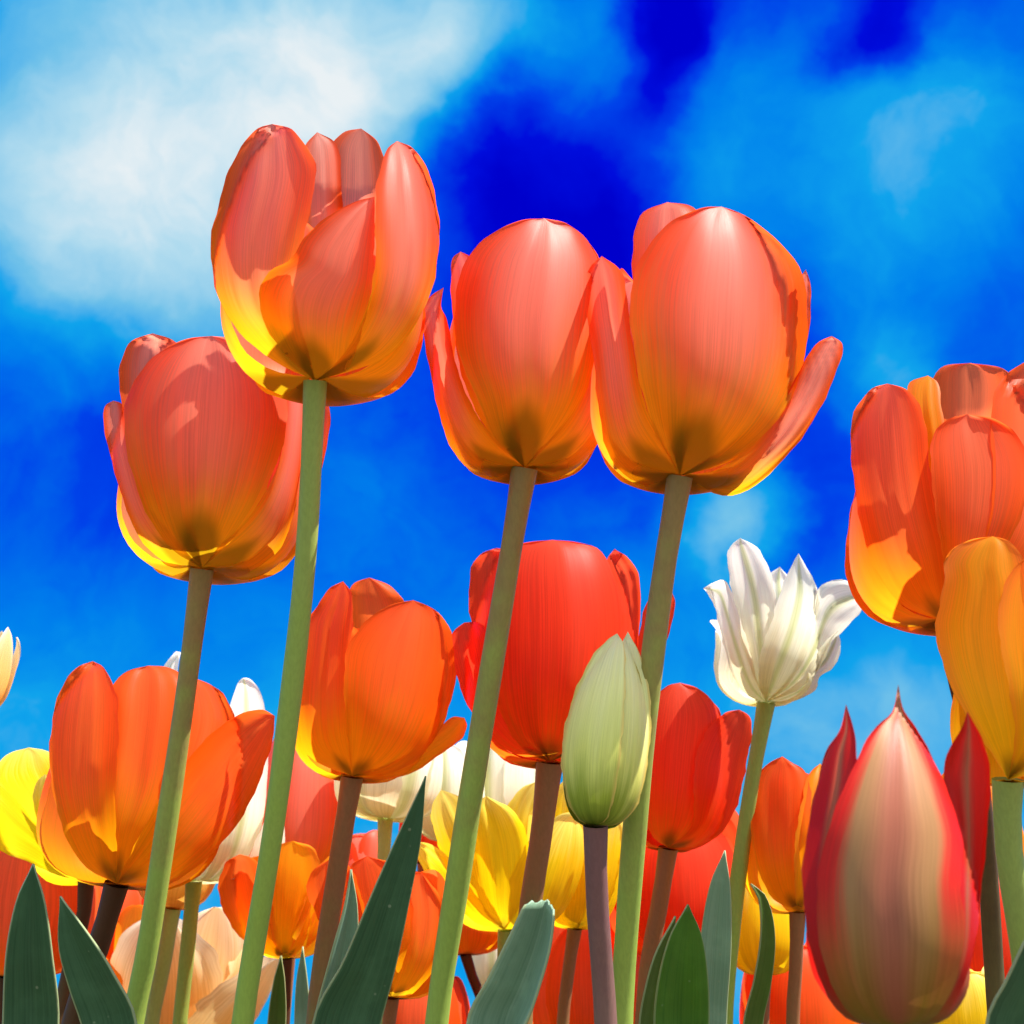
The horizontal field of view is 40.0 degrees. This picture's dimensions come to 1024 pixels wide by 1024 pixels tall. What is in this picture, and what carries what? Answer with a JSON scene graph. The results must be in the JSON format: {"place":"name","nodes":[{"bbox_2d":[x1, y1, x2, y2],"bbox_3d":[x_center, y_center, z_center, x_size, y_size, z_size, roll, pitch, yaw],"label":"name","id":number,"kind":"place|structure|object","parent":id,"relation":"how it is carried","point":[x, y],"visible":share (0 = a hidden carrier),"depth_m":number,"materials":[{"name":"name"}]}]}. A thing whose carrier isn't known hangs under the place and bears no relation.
{"place":"outdoors","nodes":[
{"label":"outdoors","id":0,"kind":"place"},
{"bbox_2d":[0,0,1023,1023],"label":"sky","id":1,"kind":"structure","parent":0,"point":[880,143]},
{"label":"ground","id":2,"kind":"structure","parent":0,"visible":0},
{"bbox_2d":[0,627,20,705],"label":"cream tulip","id":3,"kind":"object","parent":2,"relation":"on","point":[9,660],"visible":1,"depth_m":0.51,"materials":[{"name":"beige plant"}]},
{"bbox_2d":[2,864,59,1023],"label":"tulip leaf","id":4,"kind":"object","parent":2,"relation":"on","point":[30,992],"visible":1,"depth_m":0.37,"materials":[{"name":"green plant"}]},
{"bbox_2d":[0,747,93,1023],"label":"yellow tulip","id":5,"kind":"object","parent":2,"relation":"on","point":[23,774],"visible":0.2,"depth_m":0.52,"materials":[{"name":"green plant"}]},
{"bbox_2d":[0,851,100,1023],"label":"orange tulip","id":6,"kind":"object","parent":2,"relation":"on","point":[14,871],"visible":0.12,"depth_m":0.55,"materials":[{"name":"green plant"}]},
{"bbox_2d":[58,896,136,1023],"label":"tulip leaf","id":7,"kind":"object","parent":2,"relation":"on","point":[98,993],"visible":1,"depth_m":0.36,"materials":[{"name":"green plant"}]},
{"bbox_2d":[99,886,143,960],"bbox_3d":[-0.217,0.330,0.650,0.093,0.317,0.047,-14,-26,32],"label":"red tulip","id":8,"kind":"object","parent":2,"relation":"on","point":[133,897],"visible":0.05,"depth_m":0.68,"materials":[{"name":"orange plant"}]},
{"bbox_2d":[36,661,274,1023],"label":"orange tulip","id":9,"kind":"object","parent":2,"relation":"on","point":[100,796],"visible":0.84,"depth_m":0.43,"materials":[{"name":"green plant"}]},
{"bbox_2d":[138,883,215,1023],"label":"tulip","id":10,"kind":"object","parent":2,"relation":"on","point":[174,906],"visible":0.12,"depth_m":0.60,"materials":[{"name":"green plant"}]},
{"bbox_2d":[106,905,278,1023],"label":"cream tulip","id":11,"kind":"object","parent":2,"relation":"on","point":[218,951],"visible":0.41,"depth_m":0.65,"materials":[{"name":"beige plant"}]},
{"bbox_2d":[103,333,330,1023],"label":"coral tulip","id":12,"kind":"object","parent":2,"relation":"on","point":[203,435],"visible":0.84,"depth_m":0.39,"materials":[{"name":"orange plant"}]},
{"bbox_2d":[164,652,284,1023],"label":"white tulip","id":13,"kind":"object","parent":2,"relation":"on","point":[244,837],"visible":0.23,"depth_m":0.56,"materials":[{"name":"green plant"}]},
{"bbox_2d":[217,841,328,1023],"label":"amber tulip","id":14,"kind":"object","parent":2,"relation":"on","point":[293,926],"visible":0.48,"depth_m":0.53,"materials":[{"name":"orange plant"}]},
{"bbox_2d":[267,955,285,1023],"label":"tulip leaf","id":15,"kind":"object","parent":2,"relation":"on","point":[277,1010],"visible":1,"depth_m":0.48,"materials":[{"name":"green plant"}]},
{"bbox_2d":[249,740,337,1014],"bbox_3d":[-0.096,0.281,0.598,0.046,0.368,0.092,0,-22,0],"label":"red tulip","id":16,"kind":"object","parent":2,"relation":"on","point":[311,810],"visible":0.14,"depth_m":0.61,"materials":[{"name":"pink plant"}]},
{"bbox_2d":[294,946,308,1023],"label":"tulip leaf","id":17,"kind":"object","parent":2,"relation":"on","point":[301,998],"visible":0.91,"depth_m":0.48,"materials":[{"name":"green plant"}]},
{"bbox_2d":[211,124,439,1023],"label":"coral tulip","id":18,"kind":"object","parent":2,"relation":"on","point":[324,252],"visible":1,"depth_m":0.36,"materials":[{"name":"orange plant"}]},
{"bbox_2d":[316,869,357,1007],"bbox_3d":[-0.064,0.246,0.397,0.010,0.276,0.068,13,-25,-30],"label":"tulip leaf","id":19,"kind":"object","parent":2,"relation":"on","point":[347,927],"visible":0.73,"depth_m":0.42,"materials":[{"name":"green plant"}]},
{"bbox_2d":[348,830,377,866],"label":"red tulip","id":20,"kind":"object","parent":2,"relation":"on","point":[363,845],"visible":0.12,"depth_m":0.66,"materials":[{"name":"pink plant"}]},
{"bbox_2d":[312,776,425,1023],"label":"tulip leaf","id":21,"kind":"object","parent":2,"relation":"on","point":[357,990],"visible":1,"depth_m":0.37,"materials":[{"name":"green plant"}]},
{"bbox_2d":[295,578,466,1023],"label":"orange tulip","id":22,"kind":"object","parent":2,"relation":"on","point":[379,681],"visible":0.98,"depth_m":0.45,"materials":[{"name":"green plant"}]},
{"bbox_2d":[306,856,457,1023],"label":"orange tulip","id":23,"kind":"object","parent":2,"relation":"on","point":[412,975],"visible":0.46,"depth_m":0.49,"materials":[{"name":"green plant"}]},
{"bbox_2d":[334,754,442,1023],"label":"white tulip","id":24,"kind":"object","parent":2,"relation":"on","point":[385,805],"visible":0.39,"depth_m":0.59,"materials":[{"name":"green plant"}]},
{"bbox_2d":[399,823,438,871],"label":"red tulip","id":25,"kind":"object","parent":2,"relation":"on","point":[424,839],"visible":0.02,"depth_m":0.69,"materials":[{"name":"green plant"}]},
{"bbox_2d":[396,976,469,1023],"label":"orange tulip","id":26,"kind":"object","parent":2,"relation":"on","point":[411,1011],"visible":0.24,"depth_m":0.61,"materials":[{"name":"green plant"}]},
{"bbox_2d":[422,741,484,840],"bbox_3d":[-0.029,0.289,0.616,0.033,0.367,0.095,0,-22,0],"label":"white tulip","id":27,"kind":"object","parent":2,"relation":"on","point":[453,758],"visible":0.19,"depth_m":0.64,"materials":[{"name":"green plant"}]},
{"bbox_2d":[458,924,497,997],"bbox_3d":[0.008,0.318,0.611,0.105,0.308,0.039,12,-24,-27],"label":"orange tulip","id":28,"kind":"object","parent":2,"relation":"on","point":[473,942],"visible":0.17,"depth_m":0.63,"materials":[{"name":"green plant"}]},
{"bbox_2d":[472,949,496,985],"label":"cream tulip","id":29,"kind":"object","parent":2,"relation":"on","point":[484,964],"visible":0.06,"depth_m":0.71,"materials":[{"name":"white plant"}]},
{"bbox_2d":[418,782,583,957],"bbox_3d":[-0.008,0.262,0.507,0.066,0.337,0.082,18,-28,-38],"label":"yellow tulip","id":30,"kind":"object","parent":2,"relation":"on","point":[497,874],"visible":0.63,"depth_m":0.53,"materials":[{"name":"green plant"}]},
{"bbox_2d":[484,748,534,804],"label":"white tulip","id":31,"kind":"object","parent":2,"relation":"on","point":[505,782],"visible":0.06,"depth_m":0.65,"materials":[{"name":"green plant"}]},
{"bbox_2d":[466,899,554,1023],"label":"tulip leaf","id":32,"kind":"object","parent":2,"relation":"on","point":[508,993],"visible":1,"depth_m":0.36,"materials":[{"name":"green plant"}]},
{"bbox_2d":[424,218,598,1023],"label":"coral tulip","id":33,"kind":"object","parent":2,"relation":"on","point":[510,357],"visible":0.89,"depth_m":0.37,"materials":[{"name":"orange plant"}]},
{"bbox_2d":[452,540,674,1023],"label":"red tulip","id":34,"kind":"object","parent":2,"relation":"on","point":[576,605],"visible":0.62,"depth_m":0.46,"materials":[{"name":"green plant"}]},
{"bbox_2d":[526,782,622,1023],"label":"yellow tulip","id":35,"kind":"object","parent":2,"relation":"on","point":[572,918],"visible":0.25,"depth_m":0.57,"materials":[{"name":"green plant"}]},
{"bbox_2d":[533,926,640,1023],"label":"red tulip","id":36,"kind":"object","parent":2,"relation":"on","point":[545,1009],"visible":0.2,"depth_m":0.61,"materials":[{"name":"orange plant"}]},
{"bbox_2d":[561,632,651,1023],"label":"tulip bud","id":37,"kind":"object","parent":2,"relation":"on","point":[606,741],"visible":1,"depth_m":0.34,"materials":[{"name":"green plant"}]},
{"bbox_2d":[639,916,675,1023],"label":"tulip leaf","id":38,"kind":"object","parent":2,"relation":"on","point":[647,1008],"visible":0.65,"depth_m":0.40,"materials":[{"name":"green plant"}]},
{"bbox_2d":[609,833,733,954],"bbox_3d":[0.072,0.289,0.569,0.063,0.332,0.082,-7,-23,17],"label":"red tulip","id":39,"kind":"object","parent":2,"relation":"on","point":[694,870],"visible":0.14,"depth_m":0.58,"materials":[{"name":"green plant"}]},
{"bbox_2d":[653,904,709,1023],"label":"tulip leaf","id":40,"kind":"object","parent":2,"relation":"on","point":[682,993],"visible":1,"depth_m":0.37,"materials":[{"name":"green plant"}]},
{"bbox_2d":[635,683,751,1023],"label":"red tulip","id":41,"kind":"object","parent":2,"relation":"on","point":[701,748],"visible":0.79,"depth_m":0.52,"materials":[{"name":"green plant"}]},
{"bbox_2d":[587,202,842,1023],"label":"coral tulip","id":42,"kind":"object","parent":2,"relation":"on","point":[706,377],"visible":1,"depth_m":0.36,"materials":[{"name":"orange plant"}]},
{"bbox_2d":[701,850,731,1023],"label":"tulip leaf","id":43,"kind":"object","parent":2,"relation":"on","point":[716,931],"visible":0.91,"depth_m":0.42,"materials":[{"name":"green plant"}]},
{"bbox_2d":[722,810,738,846],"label":"orange tulip","id":44,"kind":"object","parent":2,"relation":"on","point":[730,830],"visible":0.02,"depth_m":0.63,"materials":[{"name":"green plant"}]},
{"bbox_2d":[743,883,774,1023],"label":"tulip leaf","id":45,"kind":"object","parent":2,"relation":"on","point":[755,1009],"visible":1,"depth_m":0.46,"materials":[{"name":"green plant"}]},
{"bbox_2d":[737,887,789,1023],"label":"yellow tulip","id":46,"kind":"object","parent":2,"relation":"on","point":[749,939],"visible":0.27,"depth_m":0.57,"materials":[{"name":"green plant"}]},
{"bbox_2d":[703,538,861,1023],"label":"white tulip","id":47,"kind":"object","parent":2,"relation":"on","point":[778,631],"visible":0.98,"depth_m":0.50,"materials":[{"name":"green plant"}]},
{"bbox_2d":[746,756,820,1023],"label":"orange tulip","id":48,"kind":"object","parent":2,"relation":"on","point":[780,820],"visible":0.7,"depth_m":0.50,"materials":[{"name":"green plant"}]},
{"bbox_2d":[739,943,857,1023],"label":"orange tulip","id":49,"kind":"object","parent":2,"relation":"on","point":[817,1006],"visible":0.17,"depth_m":0.61,"materials":[{"name":"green plant"}]},
{"bbox_2d":[801,686,990,1023],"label":"striped tulip","id":50,"kind":"object","parent":2,"relation":"on","point":[893,864],"visible":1,"depth_m":0.23,"materials":[{"name":"red plant"}]},
{"bbox_2d":[845,363,1023,1011],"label":"orange tulip","id":51,"kind":"object","parent":2,"relation":"on","point":[937,462],"visible":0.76,"depth_m":0.39,"materials":[{"name":"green plant"}]},
{"bbox_2d":[937,967,986,1023],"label":"yellow tulip","id":52,"kind":"object","parent":2,"relation":"on","point":[972,1008],"visible":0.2,"depth_m":0.45,"materials":[{"name":"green plant"}]},
{"bbox_2d":[935,536,1023,962],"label":"amber tulip","id":53,"kind":"object","parent":2,"relation":"on","point":[979,626],"visible":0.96,"depth_m":0.33,"materials":[{"name":"orange plant"}]},
{"bbox_2d":[942,773,1023,853],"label":"amber tulip","id":54,"kind":"object","parent":2,"relation":"on","point":[992,808],"depth_m":0.52,"materials":[{"name":"orange plant"}]},
{"bbox_2d":[970,877,1011,977],"bbox_3d":[0.175,0.271,0.473,0.051,0.295,0.069,-10,-24,23],"label":"red tulip","id":55,"kind":"object","parent":2,"relation":"on","point":[977,964],"visible":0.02,"depth_m":0.49,"materials":[{"name":"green plant"}]},
{"bbox_2d":[985,940,1023,1023],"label":"tulip leaf","id":56,"kind":"object","parent":2,"relation":"on","point":[1007,1006],"visible":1,"depth_m":0.27,"materials":[{"name":"green plant"}]}
]}

